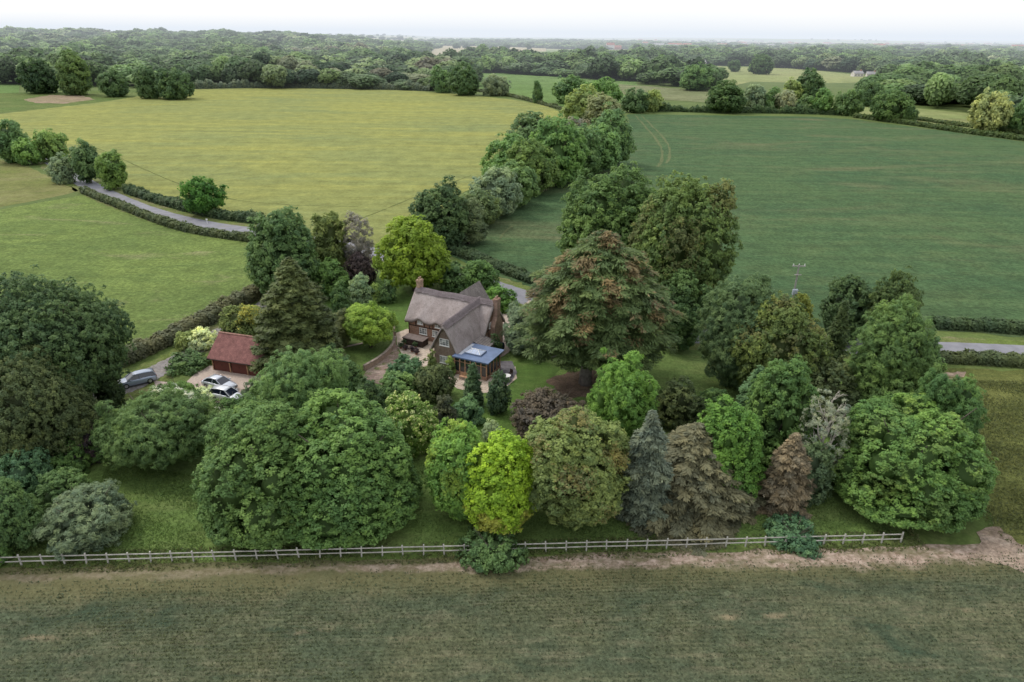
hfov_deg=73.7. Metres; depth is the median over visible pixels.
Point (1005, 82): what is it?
woodland tree
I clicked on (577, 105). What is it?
broadleaf tree
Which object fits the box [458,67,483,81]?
woodland tree
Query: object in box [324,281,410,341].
side lawn
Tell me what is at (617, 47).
distant house
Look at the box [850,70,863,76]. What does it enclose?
distant house
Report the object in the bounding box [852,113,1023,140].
hedge
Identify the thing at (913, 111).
broadleaf tree
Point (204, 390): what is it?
shrub
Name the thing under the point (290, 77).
woodland tree
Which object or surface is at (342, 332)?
shrub
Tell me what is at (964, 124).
hedge
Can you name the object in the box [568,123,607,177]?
broadleaf tree
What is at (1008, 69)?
woodland tree
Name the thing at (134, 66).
woodland tree
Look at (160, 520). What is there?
lawn grass
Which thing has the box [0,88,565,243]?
yellow crop field
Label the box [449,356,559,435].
mown lawn
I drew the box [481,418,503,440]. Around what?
shrub
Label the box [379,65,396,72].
woodland tree
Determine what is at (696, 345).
road verge
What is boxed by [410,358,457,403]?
shrub
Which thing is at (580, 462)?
broadleaf tree
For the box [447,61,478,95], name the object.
broadleaf tree
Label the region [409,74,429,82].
woodland tree
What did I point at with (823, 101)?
broadleaf tree
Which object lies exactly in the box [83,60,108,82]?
woodland tree
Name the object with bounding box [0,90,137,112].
field margin
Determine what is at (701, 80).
broadleaf tree
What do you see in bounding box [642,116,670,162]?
farm track
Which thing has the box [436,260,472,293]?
broadleaf tree
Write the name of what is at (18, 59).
woodland tree
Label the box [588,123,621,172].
broadleaf tree
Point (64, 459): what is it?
shrub
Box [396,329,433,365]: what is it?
patio
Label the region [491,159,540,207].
broadleaf tree
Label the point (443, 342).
window
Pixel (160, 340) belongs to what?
hedge
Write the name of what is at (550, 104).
hedge
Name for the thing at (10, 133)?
broadleaf tree
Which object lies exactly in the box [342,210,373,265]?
broadleaf tree
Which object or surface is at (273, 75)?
woodland tree
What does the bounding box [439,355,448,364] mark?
window
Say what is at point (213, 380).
parked car
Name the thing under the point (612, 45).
distant house
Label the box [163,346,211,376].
shrub
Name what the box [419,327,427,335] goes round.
window
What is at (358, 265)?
shrub
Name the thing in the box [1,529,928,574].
verge grass
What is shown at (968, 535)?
ground
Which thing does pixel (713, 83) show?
woodland tree
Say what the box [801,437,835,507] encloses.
shrub
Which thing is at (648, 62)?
distant wood
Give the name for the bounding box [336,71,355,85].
woodland tree
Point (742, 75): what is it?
pale field
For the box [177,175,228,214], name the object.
broadleaf tree
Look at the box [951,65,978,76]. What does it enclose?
woodland tree
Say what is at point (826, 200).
green cereal field
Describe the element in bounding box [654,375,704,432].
shrub
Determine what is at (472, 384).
conifer tree
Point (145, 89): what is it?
broadleaf tree
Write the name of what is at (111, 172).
broadleaf tree
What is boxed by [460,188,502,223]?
broadleaf tree
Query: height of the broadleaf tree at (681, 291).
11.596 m
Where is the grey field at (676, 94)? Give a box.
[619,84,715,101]
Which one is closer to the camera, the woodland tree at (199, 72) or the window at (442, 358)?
the window at (442, 358)
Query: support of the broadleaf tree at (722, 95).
on the ground at (968, 535)
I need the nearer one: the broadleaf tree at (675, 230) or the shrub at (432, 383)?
the shrub at (432, 383)
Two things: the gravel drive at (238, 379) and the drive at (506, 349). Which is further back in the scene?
the drive at (506, 349)
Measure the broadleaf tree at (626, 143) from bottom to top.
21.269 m
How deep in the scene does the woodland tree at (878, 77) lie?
511.85 m
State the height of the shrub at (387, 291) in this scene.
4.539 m
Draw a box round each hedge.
[78,185,255,241]
[122,182,265,223]
[123,284,266,367]
[193,78,432,90]
[438,242,539,283]
[477,89,566,109]
[646,101,774,113]
[773,103,841,114]
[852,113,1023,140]
[917,116,1023,134]
[931,315,1023,334]
[939,348,1023,368]
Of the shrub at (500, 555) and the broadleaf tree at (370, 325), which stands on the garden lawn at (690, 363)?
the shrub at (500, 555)
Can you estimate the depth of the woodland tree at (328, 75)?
541.81 m
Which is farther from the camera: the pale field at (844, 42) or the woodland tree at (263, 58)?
the pale field at (844, 42)
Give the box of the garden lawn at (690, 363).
[4,271,901,564]
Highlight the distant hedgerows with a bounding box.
[173,30,1021,49]
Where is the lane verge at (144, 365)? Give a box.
[119,300,260,401]
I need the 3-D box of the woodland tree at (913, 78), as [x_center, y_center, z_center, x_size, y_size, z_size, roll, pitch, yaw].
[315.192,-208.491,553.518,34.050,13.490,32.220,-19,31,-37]
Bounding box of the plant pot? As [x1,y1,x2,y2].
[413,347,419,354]
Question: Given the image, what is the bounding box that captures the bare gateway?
[944,371,965,379]
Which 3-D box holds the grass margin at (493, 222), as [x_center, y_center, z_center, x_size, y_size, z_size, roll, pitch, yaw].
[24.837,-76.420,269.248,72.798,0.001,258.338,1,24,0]
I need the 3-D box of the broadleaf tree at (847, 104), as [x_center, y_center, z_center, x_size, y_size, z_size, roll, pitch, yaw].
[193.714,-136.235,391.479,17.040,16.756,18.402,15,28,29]
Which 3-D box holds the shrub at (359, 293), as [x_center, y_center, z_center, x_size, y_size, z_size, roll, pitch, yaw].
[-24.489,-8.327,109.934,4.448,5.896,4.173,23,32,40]
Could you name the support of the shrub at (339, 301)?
on the garden lawn at (690, 363)
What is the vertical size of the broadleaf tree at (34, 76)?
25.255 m
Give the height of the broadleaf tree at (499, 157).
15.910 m
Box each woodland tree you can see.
[0,57,17,82]
[11,55,30,62]
[15,58,53,73]
[43,53,65,64]
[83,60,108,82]
[106,64,134,82]
[126,71,163,84]
[127,63,147,72]
[149,65,163,71]
[162,64,184,70]
[180,65,211,83]
[184,60,214,82]
[203,64,221,82]
[211,55,228,82]
[221,65,245,83]
[224,55,248,68]
[237,59,265,83]
[250,53,270,64]
[260,64,287,86]
[264,53,281,64]
[277,55,299,69]
[280,67,295,83]
[290,65,320,82]
[295,60,317,68]
[295,68,320,84]
[317,61,346,70]
[317,68,341,83]
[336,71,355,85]
[341,68,367,73]
[347,74,386,88]
[363,72,383,78]
[370,67,392,77]
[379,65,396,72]
[384,72,408,82]
[390,79,413,84]
[393,81,410,89]
[403,72,417,76]
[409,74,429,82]
[413,68,432,75]
[416,76,434,87]
[442,66,454,73]
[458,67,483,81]
[690,71,719,87]
[711,69,723,81]
[853,74,887,88]
[880,78,915,84]
[882,72,907,79]
[884,83,906,97]
[892,66,925,74]
[900,83,926,102]
[905,75,919,81]
[911,74,928,82]
[918,71,932,78]
[923,72,958,105]
[931,68,955,76]
[950,74,960,81]
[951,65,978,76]
[955,76,997,104]
[961,73,986,81]
[971,71,985,73]
[976,64,990,73]
[981,90,1020,104]
[983,73,1023,97]
[984,73,1002,78]
[985,63,1023,79]
[987,62,1000,68]
[1004,95,1022,118]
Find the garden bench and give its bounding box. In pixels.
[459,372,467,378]
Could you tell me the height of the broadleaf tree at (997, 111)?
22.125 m
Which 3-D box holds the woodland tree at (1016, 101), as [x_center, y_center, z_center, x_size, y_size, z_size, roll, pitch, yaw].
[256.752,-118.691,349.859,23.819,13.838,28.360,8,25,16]
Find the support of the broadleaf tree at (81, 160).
on the road verge at (696, 345)
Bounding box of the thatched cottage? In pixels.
[404,276,504,380]
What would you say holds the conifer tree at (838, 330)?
on the garden lawn at (690, 363)
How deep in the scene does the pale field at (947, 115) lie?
400.70 m
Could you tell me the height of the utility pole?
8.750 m
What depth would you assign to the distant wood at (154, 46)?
1047.28 m
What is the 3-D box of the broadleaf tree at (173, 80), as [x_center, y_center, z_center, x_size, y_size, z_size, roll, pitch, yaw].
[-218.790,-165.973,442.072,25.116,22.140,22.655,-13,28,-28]
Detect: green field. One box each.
[0,81,19,92]
[479,71,636,106]
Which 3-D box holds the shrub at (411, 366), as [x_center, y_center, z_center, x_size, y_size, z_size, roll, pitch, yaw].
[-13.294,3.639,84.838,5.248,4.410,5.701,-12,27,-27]
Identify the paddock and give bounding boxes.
[0,195,253,344]
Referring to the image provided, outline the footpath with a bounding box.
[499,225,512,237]
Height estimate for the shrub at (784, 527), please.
2.407 m
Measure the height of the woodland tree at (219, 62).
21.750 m
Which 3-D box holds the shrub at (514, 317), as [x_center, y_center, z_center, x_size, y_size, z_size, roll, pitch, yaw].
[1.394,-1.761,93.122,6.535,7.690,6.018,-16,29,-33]
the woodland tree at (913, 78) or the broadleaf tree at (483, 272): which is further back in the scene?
the woodland tree at (913, 78)
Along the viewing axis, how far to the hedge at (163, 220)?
153.58 m
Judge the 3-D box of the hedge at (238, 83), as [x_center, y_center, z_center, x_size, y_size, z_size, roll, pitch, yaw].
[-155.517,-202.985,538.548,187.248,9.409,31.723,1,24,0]
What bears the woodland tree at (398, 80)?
on the ground at (968, 535)
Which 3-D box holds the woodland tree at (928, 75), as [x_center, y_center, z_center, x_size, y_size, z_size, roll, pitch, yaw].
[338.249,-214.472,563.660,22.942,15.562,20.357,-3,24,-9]
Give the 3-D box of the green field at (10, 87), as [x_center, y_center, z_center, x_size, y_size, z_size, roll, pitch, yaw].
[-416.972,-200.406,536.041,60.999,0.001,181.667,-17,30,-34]
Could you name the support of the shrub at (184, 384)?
on the garden lawn at (690, 363)
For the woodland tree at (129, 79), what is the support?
on the ground at (968, 535)
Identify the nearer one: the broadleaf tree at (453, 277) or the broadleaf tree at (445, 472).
the broadleaf tree at (445, 472)
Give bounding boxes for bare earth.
[546,370,652,397]
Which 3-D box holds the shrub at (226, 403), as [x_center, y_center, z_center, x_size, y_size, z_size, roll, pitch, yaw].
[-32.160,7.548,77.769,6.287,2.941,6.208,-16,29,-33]
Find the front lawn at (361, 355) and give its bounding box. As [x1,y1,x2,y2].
[342,341,391,371]
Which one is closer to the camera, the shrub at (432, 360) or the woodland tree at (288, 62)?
the shrub at (432, 360)
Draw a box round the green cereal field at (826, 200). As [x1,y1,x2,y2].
[452,114,1023,336]
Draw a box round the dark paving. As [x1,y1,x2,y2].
[499,361,516,384]
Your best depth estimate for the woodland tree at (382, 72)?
576.67 m
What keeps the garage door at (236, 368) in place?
in the garage
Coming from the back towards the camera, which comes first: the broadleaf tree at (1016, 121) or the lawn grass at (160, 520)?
the broadleaf tree at (1016, 121)
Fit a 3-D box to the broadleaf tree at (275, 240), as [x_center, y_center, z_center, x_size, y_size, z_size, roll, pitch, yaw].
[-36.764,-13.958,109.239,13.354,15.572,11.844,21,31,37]
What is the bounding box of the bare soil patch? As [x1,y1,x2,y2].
[24,95,94,103]
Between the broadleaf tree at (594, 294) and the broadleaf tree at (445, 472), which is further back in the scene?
the broadleaf tree at (594, 294)
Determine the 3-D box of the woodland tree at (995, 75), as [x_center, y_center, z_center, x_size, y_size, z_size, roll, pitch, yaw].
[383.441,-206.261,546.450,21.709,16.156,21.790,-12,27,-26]
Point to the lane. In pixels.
(159, 369)
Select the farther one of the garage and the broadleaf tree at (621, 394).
the garage
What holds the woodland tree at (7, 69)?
on the ground at (968, 535)
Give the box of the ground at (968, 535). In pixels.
[0,33,1023,568]
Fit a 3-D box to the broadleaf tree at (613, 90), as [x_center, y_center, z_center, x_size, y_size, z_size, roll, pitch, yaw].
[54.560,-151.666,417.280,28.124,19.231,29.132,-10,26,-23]
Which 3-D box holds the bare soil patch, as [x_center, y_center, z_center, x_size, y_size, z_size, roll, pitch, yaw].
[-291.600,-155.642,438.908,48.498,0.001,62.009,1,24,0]
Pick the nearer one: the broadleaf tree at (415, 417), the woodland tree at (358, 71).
the broadleaf tree at (415, 417)
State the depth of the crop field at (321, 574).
51.13 m
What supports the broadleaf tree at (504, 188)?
on the grass margin at (493, 222)
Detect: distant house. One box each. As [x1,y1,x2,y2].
[606,43,614,49]
[614,45,621,49]
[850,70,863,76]
[865,70,875,76]
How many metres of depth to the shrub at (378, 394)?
77.64 m
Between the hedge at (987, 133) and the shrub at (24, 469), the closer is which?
the shrub at (24, 469)
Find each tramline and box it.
[89,145,358,206]
[347,175,470,223]
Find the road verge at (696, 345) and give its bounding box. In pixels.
[38,162,1023,366]
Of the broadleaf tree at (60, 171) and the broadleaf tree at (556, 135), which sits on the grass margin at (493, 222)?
the broadleaf tree at (556, 135)
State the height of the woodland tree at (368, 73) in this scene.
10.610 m
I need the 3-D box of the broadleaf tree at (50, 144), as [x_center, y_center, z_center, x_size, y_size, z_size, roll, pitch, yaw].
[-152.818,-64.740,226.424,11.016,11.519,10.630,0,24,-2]
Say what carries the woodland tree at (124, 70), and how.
on the ground at (968, 535)
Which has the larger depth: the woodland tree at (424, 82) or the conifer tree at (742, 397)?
the woodland tree at (424, 82)
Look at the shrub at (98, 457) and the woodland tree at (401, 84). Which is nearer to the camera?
the shrub at (98, 457)
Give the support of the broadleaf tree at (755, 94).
on the ground at (968, 535)
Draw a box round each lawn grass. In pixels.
[14,462,204,556]
[412,457,896,554]
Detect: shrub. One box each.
[0,445,54,499]
[0,546,15,566]
[28,478,137,560]
[32,466,92,516]
[43,435,94,475]
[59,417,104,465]
[84,429,113,462]
[150,380,207,401]
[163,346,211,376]
[173,328,198,351]
[187,326,217,350]
[195,385,214,400]
[211,392,249,415]
[218,303,263,335]
[241,375,264,396]
[242,304,260,309]
[321,342,343,365]
[329,279,351,315]
[333,308,350,347]
[333,355,363,391]
[342,250,377,284]
[346,271,374,303]
[355,376,391,409]
[370,282,382,303]
[376,279,396,303]
[376,370,417,403]
[386,353,423,383]
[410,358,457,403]
[427,348,436,366]
[433,394,460,435]
[445,355,456,374]
[453,393,485,426]
[453,524,529,574]
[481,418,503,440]
[485,284,518,313]
[490,333,502,348]
[500,300,532,354]
[510,386,587,442]
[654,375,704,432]
[699,387,731,414]
[762,511,823,559]
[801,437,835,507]
[922,331,941,377]
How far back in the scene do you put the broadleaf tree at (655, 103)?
396.00 m
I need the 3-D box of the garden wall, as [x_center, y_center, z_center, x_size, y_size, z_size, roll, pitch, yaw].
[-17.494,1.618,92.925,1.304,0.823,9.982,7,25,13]
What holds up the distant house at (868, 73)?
on the pale field at (742, 75)
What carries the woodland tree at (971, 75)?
on the ground at (968, 535)
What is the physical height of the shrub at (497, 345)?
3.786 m
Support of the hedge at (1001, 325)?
on the green cereal field at (826, 200)
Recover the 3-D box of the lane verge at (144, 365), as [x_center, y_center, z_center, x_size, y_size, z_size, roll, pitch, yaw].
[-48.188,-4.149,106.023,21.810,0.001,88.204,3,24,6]
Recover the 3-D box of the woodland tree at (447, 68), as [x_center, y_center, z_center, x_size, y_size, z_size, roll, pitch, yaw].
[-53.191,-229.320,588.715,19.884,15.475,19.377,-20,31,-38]
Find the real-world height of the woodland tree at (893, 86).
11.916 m
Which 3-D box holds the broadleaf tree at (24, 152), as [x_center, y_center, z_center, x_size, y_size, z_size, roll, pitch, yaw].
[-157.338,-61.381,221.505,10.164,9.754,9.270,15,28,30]
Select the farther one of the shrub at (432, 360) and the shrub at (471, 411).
the shrub at (432, 360)
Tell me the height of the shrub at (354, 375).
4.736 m
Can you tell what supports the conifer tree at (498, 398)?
on the mown lawn at (531, 375)
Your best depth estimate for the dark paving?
89.70 m
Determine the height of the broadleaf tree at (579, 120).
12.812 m
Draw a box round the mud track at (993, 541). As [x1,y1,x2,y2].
[971,526,1023,571]
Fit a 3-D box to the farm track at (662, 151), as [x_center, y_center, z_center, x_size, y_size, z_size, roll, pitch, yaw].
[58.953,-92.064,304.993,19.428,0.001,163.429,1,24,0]
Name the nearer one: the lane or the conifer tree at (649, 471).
the conifer tree at (649, 471)
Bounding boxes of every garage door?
[213,360,229,371]
[231,363,247,374]
[249,368,262,375]
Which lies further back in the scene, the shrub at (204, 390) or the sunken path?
the sunken path
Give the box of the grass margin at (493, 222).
[486,121,624,224]
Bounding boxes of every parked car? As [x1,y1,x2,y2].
[119,368,156,388]
[201,374,237,388]
[209,384,243,399]
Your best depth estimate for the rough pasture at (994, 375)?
75.01 m
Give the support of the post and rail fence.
on the ground at (968, 535)
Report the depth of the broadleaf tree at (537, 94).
440.67 m
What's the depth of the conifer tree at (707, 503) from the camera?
60.11 m
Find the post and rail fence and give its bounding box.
[0,532,903,564]
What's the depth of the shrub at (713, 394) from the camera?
79.32 m
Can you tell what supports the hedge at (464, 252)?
on the green cereal field at (826, 200)
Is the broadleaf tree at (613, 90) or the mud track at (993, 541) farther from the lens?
the broadleaf tree at (613, 90)
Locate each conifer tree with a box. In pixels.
[248,257,345,375]
[462,362,484,407]
[615,409,674,528]
[620,422,766,557]
[729,365,766,429]
[754,432,817,520]
[823,300,850,363]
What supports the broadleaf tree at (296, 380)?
on the garden lawn at (690, 363)
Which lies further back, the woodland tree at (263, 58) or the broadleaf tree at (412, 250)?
the woodland tree at (263, 58)
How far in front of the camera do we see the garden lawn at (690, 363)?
61.63 m
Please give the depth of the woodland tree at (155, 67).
541.64 m
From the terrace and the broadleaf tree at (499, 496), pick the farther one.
the terrace
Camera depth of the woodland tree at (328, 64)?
579.18 m
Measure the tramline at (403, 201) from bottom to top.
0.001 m
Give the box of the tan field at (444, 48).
[434,46,545,51]
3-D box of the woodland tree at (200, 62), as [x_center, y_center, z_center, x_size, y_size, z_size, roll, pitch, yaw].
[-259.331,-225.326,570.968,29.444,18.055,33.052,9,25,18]
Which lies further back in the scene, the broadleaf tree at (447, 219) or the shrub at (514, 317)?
the broadleaf tree at (447, 219)
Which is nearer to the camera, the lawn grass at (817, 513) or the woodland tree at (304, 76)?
the lawn grass at (817, 513)
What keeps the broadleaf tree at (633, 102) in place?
on the ground at (968, 535)
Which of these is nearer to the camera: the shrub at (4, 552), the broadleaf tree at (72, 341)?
the shrub at (4, 552)
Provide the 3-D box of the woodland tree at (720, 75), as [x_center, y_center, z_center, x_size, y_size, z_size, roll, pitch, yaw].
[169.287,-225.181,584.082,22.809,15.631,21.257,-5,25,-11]
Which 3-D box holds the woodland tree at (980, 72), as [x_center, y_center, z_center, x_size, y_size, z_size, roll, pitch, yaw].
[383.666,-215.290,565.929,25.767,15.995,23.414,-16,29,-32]
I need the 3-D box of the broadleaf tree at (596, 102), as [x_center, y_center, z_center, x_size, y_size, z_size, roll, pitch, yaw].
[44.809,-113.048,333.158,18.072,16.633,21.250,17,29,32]
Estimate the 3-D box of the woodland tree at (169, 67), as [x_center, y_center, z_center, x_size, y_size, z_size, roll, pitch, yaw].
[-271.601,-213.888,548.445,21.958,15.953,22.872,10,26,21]
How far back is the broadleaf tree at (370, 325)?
91.99 m
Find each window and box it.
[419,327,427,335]
[432,330,437,336]
[439,338,448,346]
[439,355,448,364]
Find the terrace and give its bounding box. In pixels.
[448,367,516,392]
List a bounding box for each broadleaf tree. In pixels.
[0,118,30,162]
[0,264,136,402]
[0,344,110,466]
[0,476,46,551]
[11,137,42,164]
[15,57,58,93]
[32,128,69,162]
[44,151,76,184]
[55,48,92,95]
[65,137,100,182]
[88,382,225,470]
[93,149,127,190]
[93,355,125,411]
[94,67,129,96]
[131,65,159,98]
[154,67,195,99]
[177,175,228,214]
[189,399,340,552]
[243,205,321,293]
[243,345,362,419]
[271,387,423,550]
[309,210,348,267]
[310,256,349,299]
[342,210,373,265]
[342,300,398,347]
[372,214,451,291]
[381,390,438,457]
[408,175,470,245]
[423,417,490,521]
[430,65,451,92]
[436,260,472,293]
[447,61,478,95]
[457,197,488,243]
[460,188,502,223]
[461,259,500,293]
[461,426,538,537]
[468,166,523,215]
[479,133,541,187]
[480,73,510,95]
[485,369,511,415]
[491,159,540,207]
[504,135,561,195]
[505,229,688,386]
[506,111,550,143]
[522,404,632,530]
[528,113,589,187]
[532,80,543,102]
[551,74,590,103]
[555,161,667,256]
[559,83,597,121]
[562,116,590,125]
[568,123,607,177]
[581,91,621,123]
[583,76,623,101]
[586,101,636,163]
[586,347,660,445]
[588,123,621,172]
[620,87,649,112]
[626,170,744,308]
[642,89,663,111]
[660,268,713,350]
[679,61,714,90]
[694,271,785,390]
[697,394,766,501]
[704,79,746,112]
[727,60,740,71]
[727,290,833,385]
[743,84,769,107]
[744,354,821,467]
[747,53,774,74]
[764,86,780,108]
[773,88,797,107]
[782,77,803,97]
[789,292,813,318]
[796,67,825,98]
[796,94,814,108]
[798,388,851,467]
[807,87,834,110]
[808,353,864,429]
[818,273,873,345]
[826,388,999,533]
[833,89,864,115]
[847,293,947,413]
[855,80,885,106]
[861,265,923,325]
[868,87,918,119]
[882,367,990,472]
[910,108,919,120]
[966,86,1014,131]
[1006,95,1023,129]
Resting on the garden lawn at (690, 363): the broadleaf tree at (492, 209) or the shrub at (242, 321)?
the shrub at (242, 321)
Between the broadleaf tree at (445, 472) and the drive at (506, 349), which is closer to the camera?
the broadleaf tree at (445, 472)
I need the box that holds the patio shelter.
[402,333,428,347]
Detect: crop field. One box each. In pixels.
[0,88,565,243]
[0,544,1023,681]
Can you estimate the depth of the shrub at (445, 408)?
73.54 m
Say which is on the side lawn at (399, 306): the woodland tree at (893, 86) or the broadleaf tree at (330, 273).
the broadleaf tree at (330, 273)
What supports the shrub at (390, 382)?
on the garden lawn at (690, 363)
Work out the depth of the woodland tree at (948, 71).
562.25 m
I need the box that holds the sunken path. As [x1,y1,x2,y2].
[363,344,403,384]
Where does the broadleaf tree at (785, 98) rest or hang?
on the ground at (968, 535)
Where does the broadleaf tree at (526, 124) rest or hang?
on the yellow crop field at (366, 151)
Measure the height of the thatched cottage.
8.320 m
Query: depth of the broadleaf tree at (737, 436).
61.11 m
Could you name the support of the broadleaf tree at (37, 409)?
on the ground at (968, 535)
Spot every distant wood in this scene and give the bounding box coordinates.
[0,25,482,73]
[427,38,1023,84]
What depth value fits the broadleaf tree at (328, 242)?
117.34 m
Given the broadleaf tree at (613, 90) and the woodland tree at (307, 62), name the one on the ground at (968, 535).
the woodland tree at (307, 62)
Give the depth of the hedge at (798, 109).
396.38 m
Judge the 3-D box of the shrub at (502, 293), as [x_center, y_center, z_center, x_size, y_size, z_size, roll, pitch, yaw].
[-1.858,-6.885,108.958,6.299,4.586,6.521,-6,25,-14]
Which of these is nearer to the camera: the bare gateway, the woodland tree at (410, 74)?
the bare gateway
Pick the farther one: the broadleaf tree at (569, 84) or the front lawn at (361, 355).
the broadleaf tree at (569, 84)
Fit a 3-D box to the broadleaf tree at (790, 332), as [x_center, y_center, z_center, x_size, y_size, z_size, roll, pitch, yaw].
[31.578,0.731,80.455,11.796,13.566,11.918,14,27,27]
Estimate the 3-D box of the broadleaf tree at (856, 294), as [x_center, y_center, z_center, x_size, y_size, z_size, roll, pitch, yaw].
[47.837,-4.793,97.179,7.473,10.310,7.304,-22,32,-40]
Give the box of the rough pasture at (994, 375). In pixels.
[943,368,1023,544]
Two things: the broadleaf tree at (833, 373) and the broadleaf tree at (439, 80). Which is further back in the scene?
the broadleaf tree at (439, 80)
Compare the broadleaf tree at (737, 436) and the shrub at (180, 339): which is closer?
the broadleaf tree at (737, 436)
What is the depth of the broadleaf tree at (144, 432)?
66.17 m
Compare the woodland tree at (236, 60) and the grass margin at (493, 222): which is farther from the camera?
the woodland tree at (236, 60)
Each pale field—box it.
[717,66,864,84]
[794,41,895,43]
[842,106,973,128]
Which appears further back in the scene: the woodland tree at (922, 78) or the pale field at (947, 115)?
the woodland tree at (922, 78)
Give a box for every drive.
[154,366,254,402]
[500,300,534,356]
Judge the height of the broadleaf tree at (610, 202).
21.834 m
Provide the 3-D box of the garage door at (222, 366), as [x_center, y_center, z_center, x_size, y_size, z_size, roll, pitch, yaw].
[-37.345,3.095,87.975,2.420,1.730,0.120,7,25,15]
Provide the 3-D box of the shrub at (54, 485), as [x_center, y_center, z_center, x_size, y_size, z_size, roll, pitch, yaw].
[-40.935,13.593,61.981,5.217,4.233,5.220,16,29,31]
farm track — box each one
[636,116,663,166]
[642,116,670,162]
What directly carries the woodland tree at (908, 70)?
on the ground at (968, 535)
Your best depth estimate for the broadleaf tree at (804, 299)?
104.21 m
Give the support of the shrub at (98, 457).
on the garden lawn at (690, 363)
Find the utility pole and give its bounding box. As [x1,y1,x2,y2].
[792,264,805,297]
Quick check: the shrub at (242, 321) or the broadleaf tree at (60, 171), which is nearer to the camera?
the shrub at (242, 321)
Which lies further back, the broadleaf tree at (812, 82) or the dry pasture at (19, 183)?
the broadleaf tree at (812, 82)
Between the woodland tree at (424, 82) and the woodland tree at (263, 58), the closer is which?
the woodland tree at (424, 82)
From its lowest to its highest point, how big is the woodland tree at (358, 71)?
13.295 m
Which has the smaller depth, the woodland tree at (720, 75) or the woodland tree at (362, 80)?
the woodland tree at (362, 80)
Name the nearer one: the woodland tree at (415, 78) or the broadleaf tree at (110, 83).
the broadleaf tree at (110, 83)
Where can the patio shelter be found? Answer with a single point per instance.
(420, 340)
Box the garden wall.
[363,336,395,370]
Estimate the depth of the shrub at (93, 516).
56.92 m
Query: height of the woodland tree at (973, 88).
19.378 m
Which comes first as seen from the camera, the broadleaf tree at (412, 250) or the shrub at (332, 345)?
the shrub at (332, 345)
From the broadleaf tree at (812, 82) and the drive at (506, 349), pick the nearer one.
the drive at (506, 349)
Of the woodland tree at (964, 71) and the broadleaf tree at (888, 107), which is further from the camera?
the woodland tree at (964, 71)
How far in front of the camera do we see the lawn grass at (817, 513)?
60.80 m
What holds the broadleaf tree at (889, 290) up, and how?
on the road verge at (696, 345)
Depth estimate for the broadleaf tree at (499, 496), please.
56.89 m
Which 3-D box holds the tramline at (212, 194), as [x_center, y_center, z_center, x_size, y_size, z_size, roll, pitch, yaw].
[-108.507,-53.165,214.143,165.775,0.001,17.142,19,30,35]
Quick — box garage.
[207,331,266,375]
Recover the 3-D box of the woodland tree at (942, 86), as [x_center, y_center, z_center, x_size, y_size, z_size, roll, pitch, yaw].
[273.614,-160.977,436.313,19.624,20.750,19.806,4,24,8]
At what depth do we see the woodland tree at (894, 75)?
528.58 m
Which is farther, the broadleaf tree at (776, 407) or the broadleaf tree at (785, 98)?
the broadleaf tree at (785, 98)
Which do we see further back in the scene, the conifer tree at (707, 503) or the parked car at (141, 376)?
the parked car at (141, 376)
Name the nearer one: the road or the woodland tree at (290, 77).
the road
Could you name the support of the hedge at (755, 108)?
on the ground at (968, 535)
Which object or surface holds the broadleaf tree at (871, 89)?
on the ground at (968, 535)
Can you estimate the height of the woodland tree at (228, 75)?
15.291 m
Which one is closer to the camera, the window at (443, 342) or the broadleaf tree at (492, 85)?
the window at (443, 342)
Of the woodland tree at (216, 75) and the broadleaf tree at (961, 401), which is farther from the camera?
the woodland tree at (216, 75)
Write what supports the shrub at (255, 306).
on the lane verge at (144, 365)
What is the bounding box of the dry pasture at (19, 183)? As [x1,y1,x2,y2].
[0,160,77,206]
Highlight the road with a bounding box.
[45,162,1023,354]
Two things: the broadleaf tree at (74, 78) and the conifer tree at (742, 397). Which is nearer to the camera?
the conifer tree at (742, 397)
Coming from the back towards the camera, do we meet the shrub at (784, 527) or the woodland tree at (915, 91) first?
the woodland tree at (915, 91)
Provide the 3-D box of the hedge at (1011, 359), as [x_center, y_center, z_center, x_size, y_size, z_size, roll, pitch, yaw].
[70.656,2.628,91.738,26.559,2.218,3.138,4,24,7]
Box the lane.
[93,291,268,399]
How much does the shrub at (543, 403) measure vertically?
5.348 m
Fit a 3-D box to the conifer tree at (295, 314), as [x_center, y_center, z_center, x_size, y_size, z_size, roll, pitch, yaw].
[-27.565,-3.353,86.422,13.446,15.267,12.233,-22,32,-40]
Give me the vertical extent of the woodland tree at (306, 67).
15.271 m
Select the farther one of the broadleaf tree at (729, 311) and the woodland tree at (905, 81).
the woodland tree at (905, 81)
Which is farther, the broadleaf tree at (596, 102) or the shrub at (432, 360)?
the broadleaf tree at (596, 102)
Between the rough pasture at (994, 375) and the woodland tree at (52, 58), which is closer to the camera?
the rough pasture at (994, 375)
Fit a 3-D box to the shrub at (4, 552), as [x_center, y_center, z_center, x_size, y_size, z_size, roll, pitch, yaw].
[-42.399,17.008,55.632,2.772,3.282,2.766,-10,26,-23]
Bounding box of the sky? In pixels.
[0,0,1023,40]
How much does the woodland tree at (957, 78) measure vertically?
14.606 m

